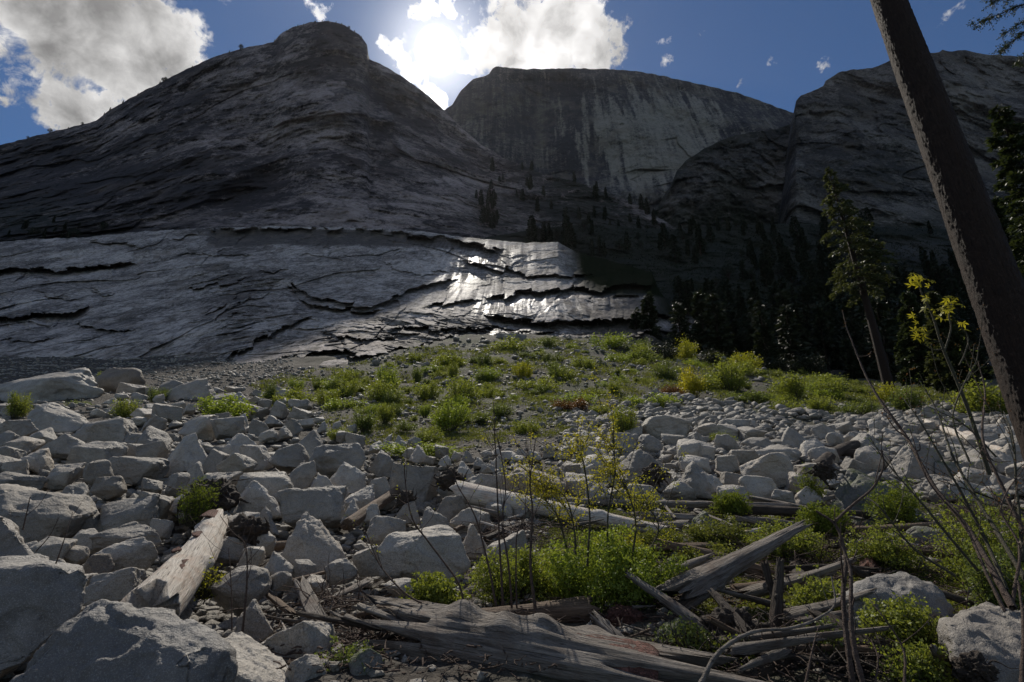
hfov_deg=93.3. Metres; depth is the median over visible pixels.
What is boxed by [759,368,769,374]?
shrub
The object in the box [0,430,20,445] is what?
boulder
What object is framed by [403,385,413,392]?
shrub
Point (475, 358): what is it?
shrub
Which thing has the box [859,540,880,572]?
stump
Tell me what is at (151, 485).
boulder
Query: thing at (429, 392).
shrub
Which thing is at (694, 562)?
branch
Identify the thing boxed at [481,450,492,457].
boulder
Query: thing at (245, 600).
sapling
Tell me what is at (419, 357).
shrub
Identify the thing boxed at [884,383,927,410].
shrub
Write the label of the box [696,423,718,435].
boulder
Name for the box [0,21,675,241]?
granite mountain
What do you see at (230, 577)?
sapling
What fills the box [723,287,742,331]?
fir tree
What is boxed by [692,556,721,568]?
branch
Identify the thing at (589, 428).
boulder
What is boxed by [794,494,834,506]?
branch
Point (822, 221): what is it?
fir tree
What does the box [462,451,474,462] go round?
boulder
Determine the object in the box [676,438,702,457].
boulder
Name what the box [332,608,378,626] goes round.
branch
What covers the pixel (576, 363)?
shrub
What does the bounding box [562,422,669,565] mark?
sapling
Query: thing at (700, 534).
bush
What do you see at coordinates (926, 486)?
boulder
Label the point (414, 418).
shrub
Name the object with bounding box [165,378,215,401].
boulder
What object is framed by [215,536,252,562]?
boulder
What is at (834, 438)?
boulder
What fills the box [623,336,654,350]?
shrub
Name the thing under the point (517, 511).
boulder
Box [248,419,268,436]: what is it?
boulder
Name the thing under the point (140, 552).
boulder
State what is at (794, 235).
fir tree
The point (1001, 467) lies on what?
boulder
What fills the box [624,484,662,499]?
boulder
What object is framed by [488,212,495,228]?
fir tree
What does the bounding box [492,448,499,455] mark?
boulder
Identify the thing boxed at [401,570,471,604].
bush
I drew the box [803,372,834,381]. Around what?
shrub
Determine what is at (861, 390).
shrub
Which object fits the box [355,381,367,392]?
shrub
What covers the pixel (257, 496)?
boulder
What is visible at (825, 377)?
shrub
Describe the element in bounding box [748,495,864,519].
log
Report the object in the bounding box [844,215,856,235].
fir tree
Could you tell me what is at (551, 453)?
boulder
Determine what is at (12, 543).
boulder
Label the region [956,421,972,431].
boulder
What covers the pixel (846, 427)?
boulder
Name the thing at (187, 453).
boulder
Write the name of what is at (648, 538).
bush
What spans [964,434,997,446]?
boulder
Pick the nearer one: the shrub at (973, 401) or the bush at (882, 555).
the bush at (882, 555)
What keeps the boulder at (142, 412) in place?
on the ground at (414, 668)
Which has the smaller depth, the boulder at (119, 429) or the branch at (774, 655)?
the branch at (774, 655)
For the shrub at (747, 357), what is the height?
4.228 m
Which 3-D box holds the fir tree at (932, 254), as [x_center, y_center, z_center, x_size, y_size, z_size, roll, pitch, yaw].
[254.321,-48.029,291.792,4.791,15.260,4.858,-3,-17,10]
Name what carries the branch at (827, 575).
on the branch at (758, 590)
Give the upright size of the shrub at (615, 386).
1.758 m
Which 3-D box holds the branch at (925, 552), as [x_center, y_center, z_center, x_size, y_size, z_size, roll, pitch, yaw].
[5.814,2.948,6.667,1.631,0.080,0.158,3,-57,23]
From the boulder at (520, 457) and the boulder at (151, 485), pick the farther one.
the boulder at (520, 457)
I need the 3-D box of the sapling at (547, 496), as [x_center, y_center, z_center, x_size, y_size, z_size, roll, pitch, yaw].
[0.252,1.790,5.872,1.268,1.321,0.551,-4,-17,14]
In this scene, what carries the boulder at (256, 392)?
on the ground at (414, 668)
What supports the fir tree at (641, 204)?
on the granite mountain
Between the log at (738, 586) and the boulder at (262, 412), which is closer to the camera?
the log at (738, 586)
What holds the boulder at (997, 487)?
on the ground at (414, 668)
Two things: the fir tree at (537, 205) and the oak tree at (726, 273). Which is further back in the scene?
the fir tree at (537, 205)
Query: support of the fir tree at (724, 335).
on the forest slope
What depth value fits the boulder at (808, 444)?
18.91 m
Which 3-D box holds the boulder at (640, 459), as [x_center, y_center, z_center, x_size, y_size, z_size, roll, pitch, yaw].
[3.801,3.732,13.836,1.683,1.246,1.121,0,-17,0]
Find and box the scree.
[0,354,292,387]
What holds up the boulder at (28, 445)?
on the ground at (414, 668)
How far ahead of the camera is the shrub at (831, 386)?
48.64 m
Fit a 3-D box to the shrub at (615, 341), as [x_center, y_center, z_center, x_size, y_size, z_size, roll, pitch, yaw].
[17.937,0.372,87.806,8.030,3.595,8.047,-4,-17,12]
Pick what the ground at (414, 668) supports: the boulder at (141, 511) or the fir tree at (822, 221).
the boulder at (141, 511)
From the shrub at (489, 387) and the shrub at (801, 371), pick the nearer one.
the shrub at (489, 387)
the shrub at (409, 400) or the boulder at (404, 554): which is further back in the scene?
the shrub at (409, 400)
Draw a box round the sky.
[0,0,1023,144]
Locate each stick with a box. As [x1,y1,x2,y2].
[268,616,306,623]
[466,505,503,516]
[481,521,514,532]
[576,519,603,526]
[621,623,655,636]
[627,628,650,637]
[631,605,655,608]
[892,540,929,549]
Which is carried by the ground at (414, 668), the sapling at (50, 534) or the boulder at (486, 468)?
the boulder at (486, 468)
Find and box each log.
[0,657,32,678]
[120,509,228,616]
[274,541,286,550]
[292,571,324,581]
[293,575,327,622]
[320,576,371,603]
[338,628,389,642]
[341,486,400,530]
[341,594,764,681]
[379,632,398,639]
[449,480,680,535]
[453,524,464,531]
[481,596,600,622]
[483,520,528,541]
[554,497,790,507]
[589,609,624,636]
[625,569,712,636]
[651,519,811,621]
[663,504,676,519]
[694,510,732,524]
[707,588,751,632]
[708,502,874,519]
[724,644,809,678]
[730,580,813,593]
[739,527,763,532]
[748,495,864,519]
[760,559,772,598]
[768,556,783,627]
[772,609,957,681]
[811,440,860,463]
[824,445,855,457]
[922,419,1001,449]
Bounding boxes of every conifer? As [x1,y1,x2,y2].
[819,167,898,392]
[894,289,933,387]
[922,291,987,392]
[966,0,1023,67]
[984,104,1023,278]
[989,195,1023,373]
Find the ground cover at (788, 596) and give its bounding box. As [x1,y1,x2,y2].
[528,496,1023,651]
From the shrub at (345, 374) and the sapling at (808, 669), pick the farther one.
the shrub at (345, 374)
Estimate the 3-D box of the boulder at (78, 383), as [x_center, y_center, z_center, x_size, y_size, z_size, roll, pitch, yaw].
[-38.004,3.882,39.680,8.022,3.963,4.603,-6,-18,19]
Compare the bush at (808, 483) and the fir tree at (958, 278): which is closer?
the bush at (808, 483)
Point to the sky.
(64, 64)
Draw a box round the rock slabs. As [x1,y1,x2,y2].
[0,226,724,364]
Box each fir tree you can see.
[478,189,483,206]
[479,205,486,220]
[484,207,489,222]
[485,188,491,202]
[486,202,490,216]
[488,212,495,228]
[490,157,494,171]
[490,198,494,208]
[491,189,496,205]
[493,210,497,222]
[519,188,524,200]
[524,214,538,242]
[528,174,532,189]
[529,161,533,169]
[535,196,539,211]
[539,221,547,241]
[546,223,550,241]
[548,230,553,241]
[561,207,570,233]
[561,231,570,248]
[567,222,576,249]
[572,170,576,182]
[577,206,581,218]
[591,185,599,200]
[602,207,606,220]
[604,187,607,198]
[628,193,632,203]
[629,307,640,329]
[636,216,641,227]
[638,194,644,209]
[638,291,659,337]
[641,292,665,341]
[644,197,650,214]
[651,209,656,225]
[657,233,662,250]
[660,222,670,246]
[666,302,696,353]
[667,234,682,262]
[671,275,683,306]
[681,280,693,315]
[685,240,690,256]
[687,219,692,235]
[688,278,696,306]
[689,289,717,353]
[690,214,695,229]
[690,322,702,353]
[692,245,698,262]
[695,223,705,255]
[700,277,720,316]
[702,292,736,358]
[706,222,715,242]
[714,313,737,354]
[722,277,730,300]
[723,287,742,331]
[724,300,749,356]
[735,286,748,319]
[738,260,748,279]
[744,298,768,360]
[745,237,755,257]
[747,278,763,309]
[749,245,756,264]
[750,289,763,321]
[750,300,783,363]
[759,239,774,271]
[760,222,767,239]
[764,238,777,264]
[766,285,781,339]
[773,289,802,364]
[774,304,817,369]
[775,232,786,263]
[782,247,798,282]
[789,215,807,245]
[799,227,806,248]
[819,215,833,238]
[820,279,838,319]
[821,231,832,255]
[824,275,837,302]
[825,253,842,288]
[827,252,844,284]
[830,245,839,258]
[836,291,848,337]
[839,294,865,353]
[839,338,864,378]
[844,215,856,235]
[851,232,860,256]
[851,270,856,286]
[852,286,862,307]
[853,306,891,366]
[855,341,880,379]
[858,212,871,237]
[861,295,908,381]
[863,207,874,227]
[865,217,873,236]
[875,233,883,249]
[878,278,890,301]
[885,293,900,327]
[890,264,908,294]
[892,308,923,374]
[897,287,906,302]
[900,262,909,285]
[909,269,926,308]
[918,245,926,266]
[919,250,932,284]
[927,220,933,234]
[929,250,938,264]
[945,278,975,319]
[947,248,953,266]
[948,292,972,327]
[951,309,977,346]
[952,251,960,274]
[954,274,970,304]
[956,314,993,376]
[971,348,995,379]
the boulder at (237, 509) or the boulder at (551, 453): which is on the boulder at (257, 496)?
the boulder at (237, 509)
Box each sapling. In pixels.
[22,488,49,529]
[36,511,68,551]
[55,469,97,563]
[188,514,254,630]
[221,515,261,632]
[344,515,421,603]
[396,440,463,598]
[439,451,496,605]
[477,400,508,604]
[480,435,586,548]
[481,417,533,608]
[502,435,588,566]
[511,429,551,609]
[512,458,549,607]
[529,414,609,566]
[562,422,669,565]
[589,367,642,560]
[593,446,687,558]
[804,626,818,681]
[815,434,892,681]
[838,539,864,681]
[842,310,1016,610]
[857,477,955,576]
[865,395,979,570]
[869,590,933,681]
[871,640,892,681]
[900,368,1008,590]
[902,377,996,456]
[903,424,1005,611]
[904,273,991,474]
[916,373,1023,580]
[919,455,1023,510]
[929,304,994,461]
[933,337,1023,534]
[972,388,1023,562]
[980,465,1023,611]
[995,564,1023,681]
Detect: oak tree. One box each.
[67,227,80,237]
[719,262,735,280]
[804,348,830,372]
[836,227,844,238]
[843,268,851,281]
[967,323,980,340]
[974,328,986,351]
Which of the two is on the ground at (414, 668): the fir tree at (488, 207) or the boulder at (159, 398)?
the boulder at (159, 398)
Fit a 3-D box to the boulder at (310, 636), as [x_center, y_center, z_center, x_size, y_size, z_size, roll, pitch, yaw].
[-1.797,2.575,4.063,0.622,0.478,0.417,0,-17,0]
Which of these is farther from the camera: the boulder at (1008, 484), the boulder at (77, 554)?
the boulder at (1008, 484)
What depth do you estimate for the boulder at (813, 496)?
11.71 m
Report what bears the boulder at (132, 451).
on the ground at (414, 668)
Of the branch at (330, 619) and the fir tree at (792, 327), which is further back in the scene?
the fir tree at (792, 327)
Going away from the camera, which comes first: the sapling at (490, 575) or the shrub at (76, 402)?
the sapling at (490, 575)
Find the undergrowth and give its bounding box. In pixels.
[550,222,988,357]
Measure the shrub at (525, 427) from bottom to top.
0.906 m
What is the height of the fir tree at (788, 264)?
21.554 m
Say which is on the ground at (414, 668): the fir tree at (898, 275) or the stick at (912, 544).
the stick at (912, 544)
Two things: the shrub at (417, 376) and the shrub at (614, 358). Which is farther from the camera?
the shrub at (614, 358)
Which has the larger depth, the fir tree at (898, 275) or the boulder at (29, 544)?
the fir tree at (898, 275)
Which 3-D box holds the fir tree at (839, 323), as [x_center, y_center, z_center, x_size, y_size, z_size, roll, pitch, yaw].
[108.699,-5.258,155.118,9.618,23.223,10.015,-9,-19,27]
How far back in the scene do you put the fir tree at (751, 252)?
283.59 m
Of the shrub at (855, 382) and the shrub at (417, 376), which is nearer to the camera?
the shrub at (417, 376)
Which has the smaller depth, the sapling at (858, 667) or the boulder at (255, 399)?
the sapling at (858, 667)
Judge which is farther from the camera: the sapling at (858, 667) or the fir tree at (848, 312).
the fir tree at (848, 312)
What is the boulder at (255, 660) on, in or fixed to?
on the ground at (414, 668)
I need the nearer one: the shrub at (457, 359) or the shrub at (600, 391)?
the shrub at (600, 391)
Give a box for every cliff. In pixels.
[654,124,790,227]
[778,50,1023,228]
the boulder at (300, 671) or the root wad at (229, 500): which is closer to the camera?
the boulder at (300, 671)
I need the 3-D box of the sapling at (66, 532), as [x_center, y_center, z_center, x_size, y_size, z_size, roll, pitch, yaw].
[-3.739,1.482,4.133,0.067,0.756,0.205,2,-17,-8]
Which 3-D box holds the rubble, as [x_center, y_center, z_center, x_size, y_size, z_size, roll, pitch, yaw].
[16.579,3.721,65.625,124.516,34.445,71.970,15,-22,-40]
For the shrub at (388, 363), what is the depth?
58.42 m
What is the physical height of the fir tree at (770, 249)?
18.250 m
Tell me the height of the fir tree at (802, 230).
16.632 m
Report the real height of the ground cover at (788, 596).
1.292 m
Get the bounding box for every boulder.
[0,367,103,402]
[0,403,9,410]
[0,408,10,415]
[0,419,38,436]
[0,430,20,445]
[0,436,44,455]
[0,446,26,458]
[0,455,20,472]
[0,472,48,490]
[0,484,96,542]
[0,516,33,556]
[0,554,87,670]
[1,459,28,474]
[10,599,237,681]
[20,448,53,473]
[25,541,37,547]
[27,402,88,433]
[29,427,56,444]
[30,536,77,562]
[38,433,84,460]
[43,462,85,489]
[62,482,99,538]
[64,545,89,565]
[66,441,128,465]
[71,418,137,442]
[72,528,97,553]
[83,459,113,486]
[83,553,114,573]
[83,567,148,605]
[85,573,97,585]
[89,521,161,551]
[90,409,105,416]
[90,476,126,501]
[95,367,145,392]
[95,537,157,571]
[97,493,160,532]
[101,397,116,404]
[104,406,115,414]
[108,456,169,485]
[114,393,128,399]
[115,382,146,394]
[124,433,141,443]
[125,443,142,456]
[130,408,151,419]
[131,392,147,401]
[131,416,146,425]
[135,441,171,458]
[136,426,172,444]
[137,491,174,519]
[141,415,166,432]
[141,478,162,493]
[143,404,153,408]
[145,387,157,394]
[149,518,174,539]
[151,403,182,421]
[152,394,164,402]
[158,380,182,392]
[163,433,207,477]
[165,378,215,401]
[165,472,189,495]
[168,494,198,518]
[171,401,186,409]
[177,415,217,440]
[183,404,195,414]
[185,461,203,490]
[202,449,229,473]
[202,471,242,485]
[207,565,272,612]
[210,416,245,439]
[212,392,235,402]
[213,387,223,392]
[214,412,231,417]
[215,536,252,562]
[216,453,257,472]
[222,433,256,454]
[224,386,242,393]
[225,632,288,681]
[226,492,240,513]
[227,511,259,525]
[228,392,247,402]
[229,508,235,514]
[234,599,272,642]
[236,471,293,505]
[237,546,265,566]
[238,402,258,418]
[239,445,272,471]
[240,480,281,519]
[241,413,248,426]
[248,396,258,404]
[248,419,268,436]
[251,406,269,418]
[252,389,261,396]
[252,531,276,555]
[258,398,271,408]
[258,428,277,442]
[260,506,278,535]
[260,620,335,659]
[264,415,283,427]
[264,551,293,575]
[268,443,317,474]
[269,400,288,418]
[270,571,292,590]
[274,426,292,441]
[276,389,289,395]
[277,486,346,528]
[279,398,286,404]
[281,512,345,585]
[283,419,302,435]
[285,654,325,681]
[287,407,312,419]
[288,399,297,406]
[289,460,316,488]
[293,559,315,582]
[296,399,312,410]
[298,430,322,456]
[299,418,314,428]
[306,574,325,596]
[308,443,366,478]
[310,474,333,487]
[314,417,324,422]
[317,421,328,433]
[324,558,357,584]
[329,462,366,492]
[332,421,341,429]
[336,431,345,443]
[340,498,363,527]
[345,432,365,447]
[345,484,374,509]
[347,424,356,433]
[348,648,382,675]
[353,545,379,576]
[363,504,379,521]
[365,516,405,545]
[368,441,385,453]
[368,477,395,510]
[369,450,393,477]
[376,525,470,582]
[383,434,391,441]
[383,441,396,451]
[384,578,412,597]
[389,462,440,502]
[395,435,402,443]
[396,501,419,524]
[399,441,407,446]
[402,447,414,458]
[408,437,421,447]
[409,445,425,462]
[419,506,449,528]
[424,456,435,464]
[435,444,448,458]
[436,486,453,497]
[436,495,466,523]
[438,455,451,466]
[450,508,490,532]
[451,452,460,461]
[457,461,473,481]
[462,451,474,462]
[463,523,486,559]
[467,474,507,489]
[473,457,484,469]
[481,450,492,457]
[481,463,494,473]
[485,502,512,519]
[486,529,527,563]
[491,455,504,469]
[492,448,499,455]
[496,333,526,339]
[499,451,516,462]
[506,463,565,498]
[511,454,526,463]
[512,495,537,519]
[515,448,526,455]
[527,450,541,462]
[542,446,556,458]
[556,446,569,460]
[562,461,580,477]
[563,472,593,496]
[572,445,603,458]
[578,454,602,477]
[580,430,595,439]
[585,482,612,498]
[587,422,596,432]
[599,429,610,437]
[599,468,620,485]
[602,455,620,465]
[606,432,638,452]
[608,488,626,498]
[616,449,672,485]
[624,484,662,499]
[625,426,642,433]
[637,434,662,452]
[641,415,691,437]
[655,513,671,522]
[655,617,684,644]
[661,434,689,444]
[662,481,696,500]
[673,475,681,481]
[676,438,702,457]
[678,455,711,473]
[681,461,716,498]
[687,431,706,442]
[691,511,715,525]
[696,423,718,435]
[697,440,715,459]
[705,474,722,500]
[714,434,740,450]
[715,455,739,474]
[716,484,748,500]
[717,424,738,436]
[720,471,743,485]
[725,418,750,425]
[727,449,758,463]
[737,426,764,439]
[738,475,777,502]
[739,452,794,487]
[740,437,773,447]
[750,420,757,426]
[755,444,801,459]
[771,489,795,503]
[781,427,805,447]
[786,472,812,493]
[793,463,816,481]
[794,486,827,504]
[799,437,823,456]
[807,446,839,464]
[811,424,834,439]
[815,477,839,488]
[825,432,844,445]
[827,421,854,434]
[831,468,931,525]
[840,456,871,473]
[843,432,854,441]
[846,571,953,627]
[850,433,883,449]
[854,445,889,472]
[867,418,883,429]
[868,431,884,440]
[882,427,894,433]
[885,436,940,481]
[903,423,919,432]
[906,526,949,550]
[911,556,928,570]
[916,422,937,431]
[919,406,957,416]
[921,474,951,491]
[928,484,954,504]
[931,420,950,429]
[934,461,964,478]
[936,602,1021,681]
[942,436,964,445]
[946,444,971,458]
[948,479,983,502]
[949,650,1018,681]
[952,449,1000,472]
[954,467,990,485]
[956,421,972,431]
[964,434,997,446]
[976,423,1005,435]
[976,485,1010,505]
[983,472,1011,485]
[986,436,1010,446]
[991,449,1018,475]
[996,415,1011,425]
[999,443,1023,462]
[1004,426,1016,439]
[1004,477,1023,496]
[1005,461,1023,478]
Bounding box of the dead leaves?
[687,536,952,667]
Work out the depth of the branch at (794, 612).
4.58 m
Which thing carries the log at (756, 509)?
on the ground at (414, 668)
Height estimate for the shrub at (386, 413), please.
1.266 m
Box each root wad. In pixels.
[168,477,251,531]
[224,512,269,545]
[388,487,417,510]
[427,467,468,491]
[604,604,648,625]
[635,462,671,492]
[690,605,775,635]
[803,459,840,487]
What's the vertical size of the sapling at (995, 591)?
1.862 m
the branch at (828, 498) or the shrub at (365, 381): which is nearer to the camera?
the branch at (828, 498)
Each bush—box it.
[175,475,221,526]
[192,553,225,606]
[314,635,386,671]
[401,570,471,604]
[461,543,555,605]
[534,522,689,614]
[534,542,564,591]
[586,527,648,564]
[627,526,688,553]
[647,611,717,652]
[669,538,760,574]
[679,513,754,548]
[700,631,757,670]
[709,486,752,515]
[740,516,830,560]
[786,564,848,612]
[790,462,826,496]
[791,500,855,538]
[795,613,859,664]
[833,510,928,572]
[854,591,947,660]
[862,477,927,523]
[868,630,959,681]
[916,487,1023,590]
[955,537,1023,610]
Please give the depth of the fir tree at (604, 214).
398.22 m
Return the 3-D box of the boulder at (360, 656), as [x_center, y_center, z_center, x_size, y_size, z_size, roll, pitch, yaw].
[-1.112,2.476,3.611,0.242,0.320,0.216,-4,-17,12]
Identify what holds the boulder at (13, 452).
on the rubble
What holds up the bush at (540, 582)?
on the ground at (414, 668)
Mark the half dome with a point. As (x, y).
(623, 134)
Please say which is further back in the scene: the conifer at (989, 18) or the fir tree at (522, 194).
the fir tree at (522, 194)
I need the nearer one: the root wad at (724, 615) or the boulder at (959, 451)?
the root wad at (724, 615)
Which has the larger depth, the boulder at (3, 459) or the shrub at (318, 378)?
the shrub at (318, 378)
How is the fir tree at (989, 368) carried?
on the forest slope
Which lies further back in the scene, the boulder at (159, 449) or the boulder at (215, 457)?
the boulder at (159, 449)
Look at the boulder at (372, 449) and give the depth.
17.44 m
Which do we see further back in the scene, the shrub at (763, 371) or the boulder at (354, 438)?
the shrub at (763, 371)
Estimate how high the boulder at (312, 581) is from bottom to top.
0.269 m
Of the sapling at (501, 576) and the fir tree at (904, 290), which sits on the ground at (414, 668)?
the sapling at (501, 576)
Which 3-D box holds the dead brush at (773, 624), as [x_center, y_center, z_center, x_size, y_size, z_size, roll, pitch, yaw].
[2.226,2.422,4.067,1.626,0.412,1.177,0,-17,0]
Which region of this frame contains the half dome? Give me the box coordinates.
[445,66,792,212]
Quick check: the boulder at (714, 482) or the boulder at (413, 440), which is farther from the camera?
the boulder at (413, 440)
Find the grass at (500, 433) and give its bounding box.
[247,336,1002,462]
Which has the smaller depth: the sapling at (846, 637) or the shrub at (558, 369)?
the sapling at (846, 637)
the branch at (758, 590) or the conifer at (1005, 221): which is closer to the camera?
the branch at (758, 590)
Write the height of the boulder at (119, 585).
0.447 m
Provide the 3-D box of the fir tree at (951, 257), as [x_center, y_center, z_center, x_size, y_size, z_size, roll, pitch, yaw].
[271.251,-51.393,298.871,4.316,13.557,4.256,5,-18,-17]
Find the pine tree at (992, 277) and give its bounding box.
[870,0,1023,459]
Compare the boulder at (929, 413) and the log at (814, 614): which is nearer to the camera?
the log at (814, 614)
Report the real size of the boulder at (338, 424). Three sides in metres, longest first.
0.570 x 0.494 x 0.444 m
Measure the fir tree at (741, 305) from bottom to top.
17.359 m
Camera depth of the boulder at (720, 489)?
11.54 m
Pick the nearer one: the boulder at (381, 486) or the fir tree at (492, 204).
the boulder at (381, 486)
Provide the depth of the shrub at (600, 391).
38.81 m
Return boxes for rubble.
[0,334,1023,681]
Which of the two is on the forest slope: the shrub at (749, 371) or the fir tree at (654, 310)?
the fir tree at (654, 310)
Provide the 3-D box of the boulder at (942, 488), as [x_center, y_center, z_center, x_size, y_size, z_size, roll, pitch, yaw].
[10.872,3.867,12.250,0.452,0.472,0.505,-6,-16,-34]
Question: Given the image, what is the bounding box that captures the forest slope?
[485,224,1020,356]
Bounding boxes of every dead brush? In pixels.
[219,558,399,623]
[334,601,405,642]
[439,498,575,538]
[517,441,547,456]
[575,509,642,532]
[604,618,758,679]
[621,571,709,614]
[657,608,838,678]
[704,603,852,677]
[708,509,892,570]
[757,613,940,681]
[805,507,888,540]
[831,567,982,647]
[872,518,1013,568]
[904,530,1023,568]
[917,479,1023,517]
[937,577,1023,599]
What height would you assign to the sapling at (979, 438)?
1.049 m
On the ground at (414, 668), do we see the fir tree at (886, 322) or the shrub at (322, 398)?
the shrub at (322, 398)
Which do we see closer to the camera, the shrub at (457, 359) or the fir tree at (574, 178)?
the shrub at (457, 359)
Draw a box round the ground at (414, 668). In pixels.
[0,334,1023,681]
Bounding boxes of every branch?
[265,590,295,618]
[294,610,379,631]
[325,609,351,629]
[327,610,341,617]
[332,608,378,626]
[342,614,379,618]
[613,524,677,542]
[614,512,695,521]
[630,520,696,528]
[645,542,717,551]
[651,552,714,578]
[652,537,774,579]
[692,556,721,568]
[698,574,835,681]
[705,615,742,634]
[711,623,842,646]
[717,645,836,662]
[720,589,793,608]
[727,635,824,657]
[730,516,795,524]
[735,515,773,530]
[736,647,795,672]
[740,554,862,596]
[764,504,793,506]
[768,517,800,526]
[782,587,880,621]
[784,564,884,573]
[784,571,837,576]
[787,644,879,654]
[791,625,895,643]
[793,609,875,625]
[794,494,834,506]
[827,537,906,549]
[832,537,863,563]
[849,520,960,532]
[851,565,871,577]
[868,546,1001,564]
[919,517,946,528]
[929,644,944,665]
[940,589,981,606]
[961,514,1004,522]
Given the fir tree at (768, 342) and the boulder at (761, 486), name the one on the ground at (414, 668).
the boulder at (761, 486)
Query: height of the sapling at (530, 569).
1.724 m
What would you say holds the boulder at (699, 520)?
on the ground at (414, 668)
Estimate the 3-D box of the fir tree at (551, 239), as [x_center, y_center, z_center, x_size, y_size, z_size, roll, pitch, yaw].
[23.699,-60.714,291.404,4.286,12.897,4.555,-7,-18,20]
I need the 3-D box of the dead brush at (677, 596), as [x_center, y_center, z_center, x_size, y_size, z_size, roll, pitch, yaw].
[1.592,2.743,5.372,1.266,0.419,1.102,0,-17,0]
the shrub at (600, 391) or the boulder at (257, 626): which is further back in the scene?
the shrub at (600, 391)
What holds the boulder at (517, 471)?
on the ground at (414, 668)
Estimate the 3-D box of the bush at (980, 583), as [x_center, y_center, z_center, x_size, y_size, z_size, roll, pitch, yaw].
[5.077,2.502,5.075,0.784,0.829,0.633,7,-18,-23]
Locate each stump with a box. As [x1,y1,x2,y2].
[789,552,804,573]
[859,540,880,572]
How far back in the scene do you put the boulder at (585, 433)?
19.73 m
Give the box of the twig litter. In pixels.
[259,495,1020,681]
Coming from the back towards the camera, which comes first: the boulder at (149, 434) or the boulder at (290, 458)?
the boulder at (149, 434)
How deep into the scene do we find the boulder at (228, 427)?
21.71 m
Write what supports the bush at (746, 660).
on the ground at (414, 668)
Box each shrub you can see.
[4,389,34,418]
[64,399,94,405]
[109,397,142,417]
[144,385,171,402]
[193,390,257,417]
[260,388,312,403]
[262,380,276,398]
[286,379,306,390]
[288,385,302,397]
[311,388,341,404]
[312,376,328,381]
[312,380,320,388]
[315,381,326,387]
[318,378,348,391]
[321,397,366,409]
[326,426,352,439]
[328,373,348,390]
[328,386,355,397]
[331,366,358,381]
[333,375,362,393]
[342,369,360,377]
[351,405,377,432]
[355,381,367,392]
[360,376,370,384]
[361,372,408,401]
[364,401,383,415]
[374,362,403,385]
[375,402,395,423]
[375,440,464,458]
[380,390,403,403]
[382,361,398,366]
[388,402,401,414]
[393,420,419,431]
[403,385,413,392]
[404,397,414,403]
[408,351,423,361]
[410,379,444,400]
[410,425,445,442]
[411,366,423,384]
[411,415,417,421]
[418,402,432,417]
[420,364,445,372]
[422,377,434,384]
[428,369,448,377]
[428,395,473,431]
[429,354,466,366]
[430,410,446,419]
[434,395,451,408]
[440,350,466,365]
[441,372,483,399]
[447,362,458,377]
[451,392,476,404]
[461,408,493,423]
[466,356,479,363]
[471,366,504,380]
[474,369,486,381]
[475,352,494,366]
[475,386,502,398]
[478,382,501,391]
[487,333,529,350]
[487,400,516,417]
[490,356,509,364]
[509,357,534,377]
[510,416,541,433]
[514,374,565,390]
[518,351,538,357]
[522,358,530,367]
[522,389,539,394]
[532,334,558,346]
[533,351,545,355]
[533,384,550,393]
[542,352,551,362]
[546,359,558,370]
[546,363,570,376]
[550,352,563,360]
[550,396,589,410]
[553,368,574,379]
[555,391,605,405]
[565,343,578,347]
[567,355,597,367]
[582,359,595,369]
[586,389,608,394]
[588,330,631,348]
[588,403,614,414]
[596,380,612,386]
[605,353,632,361]
[606,377,622,393]
[609,401,638,432]
[611,373,628,382]
[622,347,662,361]
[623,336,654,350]
[624,389,683,405]
[629,341,653,355]
[631,356,647,364]
[649,339,680,359]
[649,360,679,379]
[660,384,688,393]
[673,334,699,360]
[675,360,709,397]
[676,371,724,389]
[683,359,703,367]
[694,346,730,364]
[705,356,748,390]
[709,430,737,440]
[721,389,777,403]
[722,359,764,375]
[726,351,763,370]
[742,381,752,389]
[752,350,798,371]
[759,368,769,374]
[766,370,811,399]
[766,396,804,408]
[769,368,783,377]
[772,392,795,401]
[784,349,835,374]
[797,367,808,375]
[800,394,837,412]
[802,372,849,387]
[802,382,842,395]
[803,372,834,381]
[805,381,827,389]
[806,380,857,390]
[811,377,849,396]
[813,388,848,399]
[835,400,882,414]
[841,396,871,403]
[848,385,871,393]
[849,379,859,385]
[870,381,903,402]
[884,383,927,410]
[944,376,1007,413]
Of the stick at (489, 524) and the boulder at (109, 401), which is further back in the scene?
the boulder at (109, 401)
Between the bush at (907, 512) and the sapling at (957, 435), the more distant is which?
the bush at (907, 512)
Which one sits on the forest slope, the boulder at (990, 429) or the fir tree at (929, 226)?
the fir tree at (929, 226)
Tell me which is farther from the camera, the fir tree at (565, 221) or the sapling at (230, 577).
the fir tree at (565, 221)
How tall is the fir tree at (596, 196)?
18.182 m
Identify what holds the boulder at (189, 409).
on the ground at (414, 668)
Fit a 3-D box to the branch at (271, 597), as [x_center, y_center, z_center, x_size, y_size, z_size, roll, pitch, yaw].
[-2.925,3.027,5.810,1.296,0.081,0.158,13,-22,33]
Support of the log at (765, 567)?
on the ground at (414, 668)
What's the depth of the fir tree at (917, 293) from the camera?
220.74 m
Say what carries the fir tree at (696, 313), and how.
on the forest slope
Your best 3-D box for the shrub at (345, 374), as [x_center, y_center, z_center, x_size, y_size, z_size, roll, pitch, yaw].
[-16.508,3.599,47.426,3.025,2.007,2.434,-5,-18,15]
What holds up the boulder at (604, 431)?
on the ground at (414, 668)
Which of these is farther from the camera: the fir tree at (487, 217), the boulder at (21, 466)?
the fir tree at (487, 217)
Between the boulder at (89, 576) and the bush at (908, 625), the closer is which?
the bush at (908, 625)
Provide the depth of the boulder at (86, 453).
15.47 m
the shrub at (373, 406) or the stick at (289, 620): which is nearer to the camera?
the stick at (289, 620)
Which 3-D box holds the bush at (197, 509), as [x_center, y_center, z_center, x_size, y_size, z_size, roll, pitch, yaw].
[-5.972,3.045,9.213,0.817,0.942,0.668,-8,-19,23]

